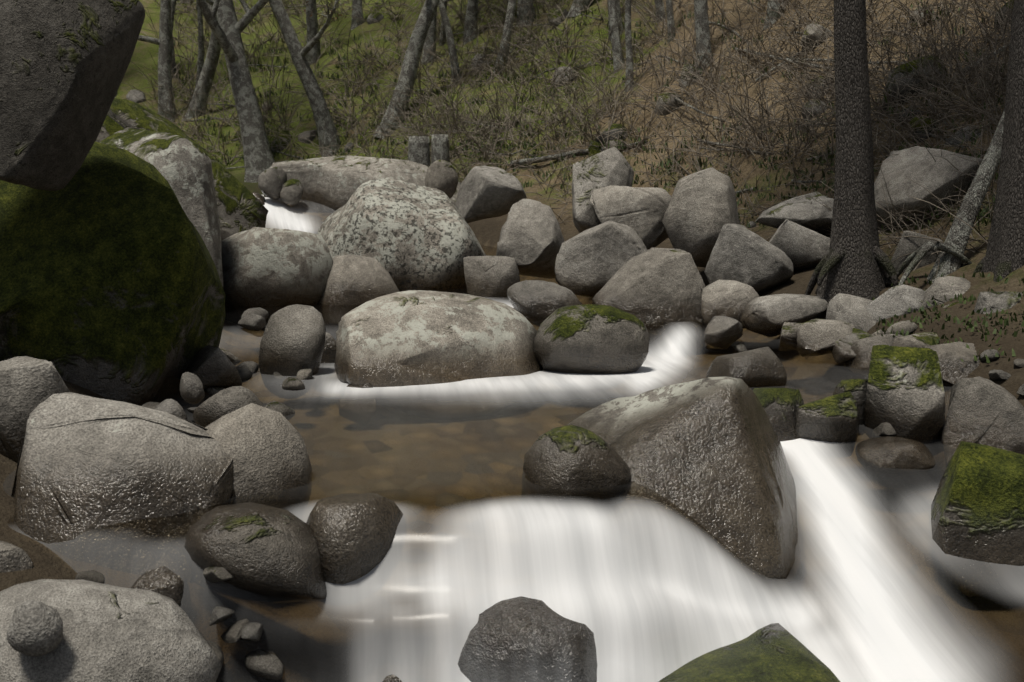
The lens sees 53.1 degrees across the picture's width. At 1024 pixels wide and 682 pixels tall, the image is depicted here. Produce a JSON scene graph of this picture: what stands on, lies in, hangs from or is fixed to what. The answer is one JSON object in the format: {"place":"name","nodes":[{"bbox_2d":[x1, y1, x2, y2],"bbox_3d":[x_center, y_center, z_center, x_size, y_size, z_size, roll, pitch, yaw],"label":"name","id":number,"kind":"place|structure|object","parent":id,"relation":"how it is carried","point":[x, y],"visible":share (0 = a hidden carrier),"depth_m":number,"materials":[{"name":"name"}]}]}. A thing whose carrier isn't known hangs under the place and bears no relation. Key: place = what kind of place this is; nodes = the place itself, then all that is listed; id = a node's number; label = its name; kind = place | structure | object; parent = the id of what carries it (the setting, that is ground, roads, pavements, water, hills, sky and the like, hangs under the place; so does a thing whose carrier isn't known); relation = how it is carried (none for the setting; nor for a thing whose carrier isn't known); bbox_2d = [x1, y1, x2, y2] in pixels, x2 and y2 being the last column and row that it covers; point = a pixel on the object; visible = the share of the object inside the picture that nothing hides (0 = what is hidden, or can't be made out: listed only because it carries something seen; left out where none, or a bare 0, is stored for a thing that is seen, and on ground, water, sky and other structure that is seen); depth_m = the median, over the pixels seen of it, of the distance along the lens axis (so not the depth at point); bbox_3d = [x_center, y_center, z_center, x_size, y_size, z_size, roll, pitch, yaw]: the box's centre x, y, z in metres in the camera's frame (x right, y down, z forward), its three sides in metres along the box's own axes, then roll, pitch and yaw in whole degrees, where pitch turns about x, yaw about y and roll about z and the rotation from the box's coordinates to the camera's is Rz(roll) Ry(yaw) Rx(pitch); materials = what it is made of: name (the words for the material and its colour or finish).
{"place":"outdoors","nodes":[
{"label":"outdoors","id":0,"kind":"place"},
{"bbox_2d":[0,0,1023,590],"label":"ground","id":1,"kind":"structure","parent":0,"point":[48,562],"depth_m":22.40,"materials":[{"name":"brown soil"}]},
{"bbox_2d":[0,541,33,572],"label":"edge boulder","id":2,"kind":"object","parent":1,"relation":"on","point":[13,558],"visible":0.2,"depth_m":4.11,"materials":[{"name":"stone"}]},
{"bbox_2d":[0,356,69,462],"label":"edge boulder","id":3,"kind":"object","parent":1,"relation":"on","point":[28,385],"visible":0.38,"depth_m":5.34,"materials":[{"name":"stone"}]},
{"bbox_2d":[0,142,225,405],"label":"giant boulder","id":4,"kind":"object","parent":1,"relation":"on","point":[111,287],"visible":0.62,"depth_m":6.93,"materials":[{"name":"stone"}]},
{"bbox_2d":[0,0,144,190],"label":"dark boulder","id":5,"kind":"object","parent":4,"relation":"on","point":[64,64],"visible":1,"depth_m":6.08,"materials":[{"name":"stone"}]},
{"bbox_2d":[11,392,234,543],"bbox_3d":[-1.881,0.778,4.629,1.202,1.033,0.988,2,7,15],"label":"boulder","id":6,"kind":"object","parent":1,"relation":"on","point":[85,463],"visible":0.36,"depth_m":4.50,"materials":[{"name":"stone"}]},
{"bbox_2d":[138,0,175,122],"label":"oak tree","id":7,"kind":"object","parent":1,"relation":"on","point":[163,41],"visible":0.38,"depth_m":33.33,"materials":[{"name":"grey plant"}]},
{"bbox_2d":[131,566,183,605],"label":"rock","id":8,"kind":"object","parent":1,"relation":"on","point":[164,581],"visible":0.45,"depth_m":4.06,"materials":[{"name":"stone"}]},
{"bbox_2d":[99,127,223,285],"bbox_3d":[-3.745,-0.860,10.526,1.457,2.693,1.311,-4,8,-32],"label":"lichen boulder","id":9,"kind":"object","parent":1,"relation":"on","point":[183,166],"visible":0.32,"depth_m":10.22,"materials":[{"name":"stone"}]},
{"bbox_2d":[95,98,267,240],"bbox_3d":[-5.738,-2.730,17.172,3.519,1.773,1.232,26,-3,-21],"label":"boulder","id":10,"kind":"object","parent":1,"relation":"on","point":[240,207],"visible":0.37,"depth_m":17.05,"materials":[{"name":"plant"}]},
{"bbox_2d":[195,0,203,87],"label":"thin tree","id":11,"kind":"object","parent":1,"relation":"on","point":[200,40],"visible":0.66,"depth_m":34.80,"materials":[{"name":"grey plant"}]},
{"bbox_2d":[182,0,220,119],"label":"oak tree","id":12,"kind":"object","parent":1,"relation":"on","point":[207,75],"visible":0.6,"depth_m":33.03,"materials":[{"name":"grey plant"}]},
{"bbox_2d":[197,0,274,182],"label":"oak tree","id":13,"kind":"object","parent":1,"relation":"on","point":[227,28],"visible":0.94,"depth_m":29.06,"materials":[{"name":"grey plant"}]},
{"bbox_2d":[221,227,332,306],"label":"leaning boulder","id":14,"kind":"object","parent":1,"relation":"on","point":[261,266],"visible":0.65,"depth_m":10.91,"materials":[{"name":"stone"}]},
{"bbox_2d":[269,0,357,156],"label":"oak tree","id":15,"kind":"object","parent":1,"relation":"on","point":[310,84],"depth_m":29.74,"materials":[{"name":"grey plant"}]},
{"bbox_2d":[306,0,320,64],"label":"oak tree","id":16,"kind":"object","parent":1,"relation":"on","point":[312,24],"visible":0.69,"depth_m":34.84,"materials":[{"name":"grey plant"}]},
{"bbox_2d":[318,255,399,304],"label":"boulder","id":17,"kind":"object","parent":1,"relation":"on","point":[356,280],"visible":0.22,"depth_m":11.22,"materials":[{"name":"stone"}]},
{"bbox_2d":[317,178,485,289],"bbox_3d":[-1.391,-0.991,13.388,2.360,2.266,2.006,-1,7,-10],"label":"boulder","id":18,"kind":"object","parent":1,"relation":"on","point":[408,235],"visible":0.38,"depth_m":12.53,"materials":[{"name":"stone"}]},
{"bbox_2d":[373,0,439,138],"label":"oak tree","id":19,"kind":"object","parent":1,"relation":"on","point":[420,32],"visible":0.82,"depth_m":29.76,"materials":[{"name":"grey plant"}]},
{"bbox_2d":[408,136,429,166],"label":"rock","id":20,"kind":"object","parent":1,"relation":"on","point":[419,149],"visible":0.73,"depth_m":22.95,"materials":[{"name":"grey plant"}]},
{"bbox_2d":[421,10,436,63],"bbox_3d":[-2.412,-17.425,33.039,7.042,17.273,11.176,4,8,26],"label":"oak tree","id":21,"kind":"object","parent":1,"relation":"on","point":[432,37],"visible":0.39,"depth_m":32.78,"materials":[{"name":"grey plant"}]},
{"bbox_2d":[334,290,541,386],"bbox_3d":[-0.615,0.082,8.619,1.765,0.979,1.412,-2,7,-16],"label":"boulder","id":22,"kind":"object","parent":1,"relation":"on","point":[411,338],"visible":0.71,"depth_m":8.23,"materials":[{"name":"stone"}]},
{"bbox_2d":[431,134,449,163],"bbox_3d":[-1.622,-4.280,23.151,0.433,0.750,0.433,0,7,0],"label":"tree stump","id":23,"kind":"object","parent":1,"relation":"on","point":[440,146],"visible":0.76,"depth_m":22.98,"materials":[{"name":"grey wood"}]},
{"bbox_2d":[438,0,460,81],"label":"thin tree","id":24,"kind":"object","parent":1,"relation":"on","point":[447,25],"visible":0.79,"depth_m":30.95,"materials":[{"name":"grey plant"}]},
{"bbox_2d":[463,0,478,44],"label":"oak tree","id":25,"kind":"object","parent":1,"relation":"on","point":[472,5],"visible":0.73,"depth_m":33.41,"materials":[{"name":"grey plant"}]},
{"bbox_2d":[493,0,516,74],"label":"oak tree","id":26,"kind":"object","parent":1,"relation":"on","point":[511,8],"visible":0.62,"depth_m":30.68,"materials":[{"name":"grey plant"}]},
{"bbox_2d":[122,0,1013,277],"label":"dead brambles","id":27,"kind":"object","parent":1,"relation":"on","point":[942,53],"visible":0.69,"depth_m":21.92,"materials":[{"name":"brown plant"}]},
{"bbox_2d":[153,0,1023,362],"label":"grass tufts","id":28,"kind":"object","parent":1,"relation":"on","point":[961,298],"visible":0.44,"depth_m":19.50,"materials":[{"name":"plant"}]},
{"bbox_2d":[534,304,649,373],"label":"mossy boulder","id":29,"kind":"object","parent":1,"relation":"on","point":[590,339],"visible":0.77,"depth_m":8.37,"materials":[{"name":"stone"}]},
{"bbox_2d":[176,2,1009,192],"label":"fallen branches","id":30,"kind":"object","parent":1,"relation":"on","point":[522,161],"visible":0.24,"depth_m":22.62,"materials":[{"name":"brown wood"}]},
{"bbox_2d":[608,0,624,72],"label":"thin tree","id":31,"kind":"object","parent":1,"relation":"on","point":[613,18],"visible":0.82,"depth_m":26.50,"materials":[{"name":"grey plant"}]},
{"bbox_2d":[624,0,633,92],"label":"thin tree","id":32,"kind":"object","parent":1,"relation":"on","point":[629,48],"visible":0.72,"depth_m":23.97,"materials":[{"name":"grey plant"}]},
{"bbox_2d":[592,248,705,321],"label":"boulder","id":33,"kind":"object","parent":1,"relation":"on","point":[659,285],"visible":0.48,"depth_m":10.58,"materials":[{"name":"stone"}]},
{"bbox_2d":[654,93,683,114],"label":"rock","id":34,"kind":"object","parent":1,"relation":"on","point":[661,102],"visible":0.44,"depth_m":21.92,"materials":[{"name":"stone"}]},
{"bbox_2d":[662,167,739,267],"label":"boulder","id":35,"kind":"object","parent":1,"relation":"on","point":[701,211],"visible":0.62,"depth_m":12.52,"materials":[{"name":"stone"}]},
{"bbox_2d":[694,0,711,70],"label":"oak tree","id":36,"kind":"object","parent":1,"relation":"on","point":[702,22],"visible":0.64,"depth_m":22.71,"materials":[{"name":"grey plant"}]},
{"bbox_2d":[659,623,839,681],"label":"mossy boulder","id":37,"kind":"object","parent":1,"relation":"on","point":[774,652],"visible":0.66,"depth_m":4.20,"materials":[{"name":"stone"}]},
{"bbox_2d":[755,192,833,236],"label":"boulder","id":38,"kind":"object","parent":1,"relation":"on","point":[805,212],"visible":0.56,"depth_m":12.45,"materials":[{"name":"stone"}]},
{"bbox_2d":[769,219,829,271],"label":"boulder","id":39,"kind":"object","parent":1,"relation":"on","point":[802,247],"visible":0.69,"depth_m":11.87,"materials":[{"name":"stone"}]},
{"bbox_2d":[800,23,832,50],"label":"boulder","id":40,"kind":"object","parent":1,"relation":"on","point":[811,31],"visible":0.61,"depth_m":20.08,"materials":[{"name":"stone"}]},
{"bbox_2d":[826,293,875,331],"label":"boulder","id":41,"kind":"object","parent":1,"relation":"on","point":[850,309],"visible":0.48,"depth_m":9.64,"materials":[{"name":"stone"}]},
{"bbox_2d":[805,0,897,303],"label":"pine tree","id":42,"kind":"object","parent":1,"relation":"on","point":[855,261],"visible":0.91,"depth_m":10.15,"materials":[{"name":"brown plant"}]},
{"bbox_2d":[845,334,901,369],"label":"rock","id":43,"kind":"object","parent":1,"relation":"on","point":[861,349],"visible":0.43,"depth_m":8.74,"materials":[{"name":"stone"}]},
{"bbox_2d":[885,320,917,335],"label":"cobble","id":44,"kind":"object","parent":43,"relation":"on","point":[909,326],"visible":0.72,"depth_m":8.92,"materials":[{"name":"stone"}]},
{"bbox_2d":[866,285,925,321],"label":"boulder","id":45,"kind":"object","parent":1,"relation":"on","point":[899,300],"visible":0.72,"depth_m":9.45,"materials":[{"name":"stone"}]},
{"bbox_2d":[887,231,941,275],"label":"boulder","id":46,"kind":"object","parent":1,"relation":"on","point":[906,245],"visible":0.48,"depth_m":10.54,"materials":[{"name":"stone"}]},
{"bbox_2d":[882,55,948,110],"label":"boulder","id":47,"kind":"object","parent":1,"relation":"on","point":[891,86],"visible":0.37,"depth_m":14.53,"materials":[{"name":"stone"}]},
{"bbox_2d":[892,332,939,347],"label":"bank boulder","id":48,"kind":"object","parent":1,"relation":"on","point":[919,340],"visible":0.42,"depth_m":8.50,"materials":[{"name":"stone"}]},
{"bbox_2d":[909,117,938,142],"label":"boulder","id":49,"kind":"object","parent":1,"relation":"on","point":[920,130],"visible":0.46,"depth_m":13.68,"materials":[{"name":"stone"}]},
{"bbox_2d":[874,146,982,230],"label":"boulder","id":50,"kind":"object","parent":1,"relation":"on","point":[924,169],"visible":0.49,"depth_m":12.06,"materials":[{"name":"stone"}]},
{"bbox_2d":[921,276,970,308],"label":"boulder","id":51,"kind":"object","parent":1,"relation":"on","point":[938,288],"visible":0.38,"depth_m":9.32,"materials":[{"name":"stone"}]},
{"bbox_2d":[896,108,1004,284],"bbox_3d":[5.871,-5.155,11.079,3.038,9.466,5.404,3,8,22],"label":"leaning tree","id":52,"kind":"object","parent":1,"relation":"on","point":[952,249],"visible":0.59,"depth_m":10.07,"materials":[{"name":"grey plant"}]},
{"bbox_2d":[928,342,979,384],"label":"rock","id":53,"kind":"object","parent":1,"relation":"on","point":[954,368],"visible":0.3,"depth_m":7.85,"materials":[{"name":"stone"}]},
{"bbox_2d":[931,441,1023,565],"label":"mossy boulder","id":54,"kind":"object","parent":1,"relation":"on","point":[977,509],"visible":0.73,"depth_m":5.36,"materials":[{"name":"stone"}]},
{"bbox_2d":[941,376,1023,454],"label":"block boulder","id":55,"kind":"object","parent":1,"relation":"on","point":[983,411],"visible":0.61,"depth_m":6.42,"materials":[{"name":"stone"}]},
{"bbox_2d":[974,291,1021,313],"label":"boulder","id":56,"kind":"object","parent":1,"relation":"on","point":[998,300],"visible":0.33,"depth_m":8.67,"materials":[{"name":"stone"}]},
{"bbox_2d":[973,0,1023,281],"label":"pine tree","id":57,"kind":"object","parent":1,"relation":"on","point":[1004,257],"visible":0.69,"depth_m":9.26,"materials":[{"name":"brown plant"}]},
{"bbox_2d":[3,195,1023,681],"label":"stream water","id":58,"kind":"structure","parent":0,"point":[649,585],"depth_m":4.73,"materials":[{"name":"white liquid"}]},
{"bbox_2d":[0,579,221,681],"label":"boulder","id":59,"kind":"object","parent":58,"relation":"in","point":[111,633],"visible":0.91,"depth_m":3.66,"materials":[{"name":"stone"}]},
{"bbox_2d":[7,600,63,655],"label":"rock","id":60,"kind":"object","parent":59,"relation":"on","point":[35,627],"visible":1,"depth_m":3.43,"materials":[{"name":"stone"}]},
{"bbox_2d":[154,399,186,419],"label":"rock","id":61,"kind":"object","parent":58,"relation":"in","point":[172,407],"visible":0.16,"depth_m":5.61,"materials":[{"name":"stone"}]},
{"bbox_2d":[180,372,204,404],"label":"boulder","id":62,"kind":"object","parent":58,"relation":"in","point":[191,390],"visible":1,"depth_m":6.38,"materials":[{"name":"stone"}]},
{"bbox_2d":[180,345,241,392],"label":"boulder","id":63,"kind":"object","parent":58,"relation":"on","point":[209,366],"visible":0.71,"depth_m":7.46,"materials":[{"name":"stone"}]},
{"bbox_2d":[209,606,234,625],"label":"cobble","id":64,"kind":"object","parent":58,"relation":"on","point":[219,614],"visible":1,"depth_m":4.00,"materials":[{"name":"stone"}]},
{"bbox_2d":[193,386,263,427],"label":"boulder","id":65,"kind":"object","parent":58,"relation":"on","point":[215,407],"visible":0.52,"depth_m":5.76,"materials":[{"name":"stone"}]},
{"bbox_2d":[220,618,248,642],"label":"cobble","id":66,"kind":"object","parent":58,"relation":"on","point":[232,633],"visible":0.94,"depth_m":4.01,"materials":[{"name":"stone"}]},
{"bbox_2d":[240,622,262,641],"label":"cobble","id":67,"kind":"object","parent":58,"relation":"on","point":[251,631],"visible":1,"depth_m":4.00,"materials":[{"name":"stone"}]},
{"bbox_2d":[238,314,265,330],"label":"cobble","id":68,"kind":"object","parent":58,"relation":"on","point":[253,322],"visible":1,"depth_m":9.56,"materials":[{"name":"stone"}]},
{"bbox_2d":[185,502,326,599],"bbox_3d":[-1.068,0.898,4.297,0.614,0.430,0.522,0,7,-1],"label":"mossy boulder","id":69,"kind":"object","parent":58,"relation":"in","point":[260,549],"visible":0.83,"depth_m":4.09,"materials":[{"name":"stone"}]},
{"bbox_2d":[203,567,232,582],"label":"cobble","id":70,"kind":"object","parent":69,"relation":"on","point":[215,574],"visible":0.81,"depth_m":4.03,"materials":[{"name":"stone"}]},
{"bbox_2d":[205,403,311,495],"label":"boulder","id":71,"kind":"object","parent":58,"relation":"on","point":[265,449],"visible":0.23,"depth_m":4.86,"materials":[{"name":"stone"}]},
{"bbox_2d":[244,650,283,679],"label":"cobble","id":72,"kind":"object","parent":58,"relation":"on","point":[263,664],"visible":0.98,"depth_m":4.01,"materials":[{"name":"stone"}]},
{"bbox_2d":[258,167,286,199],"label":"rock","id":73,"kind":"object","parent":58,"relation":"in","point":[272,181],"visible":0.9,"depth_m":20.94,"materials":[{"name":"stone"}]},
{"bbox_2d":[279,179,303,205],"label":"rock","id":74,"kind":"object","parent":58,"relation":"in","point":[291,193],"visible":1,"depth_m":20.95,"materials":[{"name":"stone"}]},
{"bbox_2d":[258,304,325,375],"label":"boulder","id":75,"kind":"object","parent":58,"relation":"in","point":[292,342],"visible":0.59,"depth_m":8.34,"materials":[{"name":"stone"}]},
{"bbox_2d":[321,332,335,362],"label":"rock","id":76,"kind":"object","parent":58,"relation":"in","point":[329,354],"visible":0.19,"depth_m":9.04,"materials":[{"name":"stone"}]},
{"bbox_2d":[306,493,402,583],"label":"wet boulder","id":77,"kind":"object","parent":58,"relation":"in","point":[354,534],"visible":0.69,"depth_m":4.30,"materials":[{"name":"stone"}]},
{"bbox_2d":[264,156,460,209],"bbox_3d":[-3.145,-3.306,21.768,4.474,1.274,1.342,0,7,3],"label":"boulder","id":78,"kind":"object","parent":58,"relation":"in","point":[334,182],"visible":0.48,"depth_m":21.45,"materials":[{"name":"stone"}]},
{"bbox_2d":[425,159,457,198],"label":"rock","id":79,"kind":"object","parent":58,"relation":"in","point":[441,175],"visible":0.76,"depth_m":20.94,"materials":[{"name":"stone"}]},
{"bbox_2d":[455,166,526,222],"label":"boulder","id":80,"kind":"object","parent":58,"relation":"in","point":[485,192],"visible":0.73,"depth_m":14.37,"materials":[{"name":"stone"}]},
{"bbox_2d":[463,256,519,296],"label":"boulder","id":81,"kind":"object","parent":58,"relation":"in","point":[492,276],"visible":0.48,"depth_m":12.00,"materials":[{"name":"stone"}]},
{"bbox_2d":[458,596,596,681],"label":"dome boulder","id":82,"kind":"object","parent":58,"relation":"in","point":[521,639],"visible":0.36,"depth_m":4.06,"materials":[{"name":"stone"}]},
{"bbox_2d":[496,199,564,278],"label":"boulder","id":83,"kind":"object","parent":58,"relation":"in","point":[531,239],"visible":0.81,"depth_m":12.59,"materials":[{"name":"stone"}]},
{"bbox_2d":[507,280,582,316],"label":"boulder","id":84,"kind":"object","parent":58,"relation":"in","point":[534,298],"visible":0.77,"depth_m":10.59,"materials":[{"name":"stone"}]},
{"bbox_2d":[523,425,630,489],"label":"mossy rock","id":85,"kind":"object","parent":58,"relation":"in","point":[570,457],"visible":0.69,"depth_m":4.97,"materials":[{"name":"stone"}]},
{"bbox_2d":[554,221,646,297],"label":"boulder","id":86,"kind":"object","parent":58,"relation":"in","point":[591,262],"visible":0.83,"depth_m":11.92,"materials":[{"name":"stone"}]},
{"bbox_2d":[572,146,633,232],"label":"boulder","id":87,"kind":"object","parent":58,"relation":"in","point":[609,167],"visible":0.68,"depth_m":13.82,"materials":[{"name":"stone"}]},
{"bbox_2d":[590,185,671,249],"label":"boulder","id":88,"kind":"object","parent":58,"relation":"in","point":[640,211],"visible":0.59,"depth_m":13.21,"materials":[{"name":"stone"}]},
{"bbox_2d":[565,377,797,578],"bbox_3d":[0.837,0.880,5.553,1.606,1.384,1.366,0,7,0],"label":"boulder","id":89,"kind":"object","parent":58,"relation":"on","point":[708,454],"visible":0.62,"depth_m":5.21,"materials":[{"name":"stone"}]},
{"bbox_2d":[704,316,742,348],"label":"boulder","id":90,"kind":"object","parent":58,"relation":"on","point":[721,332],"visible":0.96,"depth_m":9.66,"materials":[{"name":"stone"}]},
{"bbox_2d":[701,280,759,323],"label":"boulder","id":91,"kind":"object","parent":58,"relation":"in","point":[730,298],"visible":0.55,"depth_m":10.41,"materials":[{"name":"stone"}]},
{"bbox_2d":[706,347,786,386],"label":"pool boulder","id":92,"kind":"object","parent":58,"relation":"in","point":[760,367],"visible":0.55,"depth_m":7.83,"materials":[{"name":"stone"}]},
{"bbox_2d":[705,224,793,294],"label":"boulder","id":93,"kind":"object","parent":58,"relation":"on","point":[755,261],"visible":0.74,"depth_m":11.59,"materials":[{"name":"stone"}]},
{"bbox_2d":[752,388,803,441],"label":"mossy boulder","id":94,"kind":"object","parent":58,"relation":"in","point":[780,406],"visible":0.27,"depth_m":6.42,"materials":[{"name":"stone"}]},
{"bbox_2d":[739,294,827,333],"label":"boulder","id":95,"kind":"object","parent":58,"relation":"in","point":[770,314],"visible":0.95,"depth_m":10.02,"materials":[{"name":"stone"}]},
{"bbox_2d":[779,322,801,350],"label":"rock","id":96,"kind":"object","parent":58,"relation":"in","point":[788,338],"visible":0.66,"depth_m":9.25,"materials":[{"name":"stone"}]},
{"bbox_2d":[797,319,854,356],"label":"boulder","id":97,"kind":"object","parent":58,"relation":"on","point":[817,337],"visible":0.91,"depth_m":9.03,"materials":[{"name":"stone"}]},
{"bbox_2d":[795,391,858,441],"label":"mossy boulder","id":98,"kind":"object","parent":58,"relation":"in","point":[834,418],"visible":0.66,"depth_m":6.38,"materials":[{"name":"stone"}]},
{"bbox_2d":[832,379,867,424],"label":"mossy boulder","id":99,"kind":"object","parent":58,"relation":"in","point":[857,388],"visible":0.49,"depth_m":6.63,"materials":[{"name":"stone"}]},
{"bbox_2d":[830,328,872,363],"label":"bank boulder","id":100,"kind":"object","parent":58,"relation":"on","point":[842,351],"visible":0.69,"depth_m":8.92,"materials":[{"name":"stone"}]},
{"bbox_2d":[857,436,934,469],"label":"boulder","id":101,"kind":"object","parent":58,"relation":"on","point":[896,452],"visible":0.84,"depth_m":6.19,"materials":[{"name":"stone"}]},
{"bbox_2d":[864,345,945,440],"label":"lichen boulder","id":102,"kind":"object","parent":58,"relation":"in","point":[905,395],"visible":0.89,"depth_m":6.50,"materials":[{"name":"stone"}]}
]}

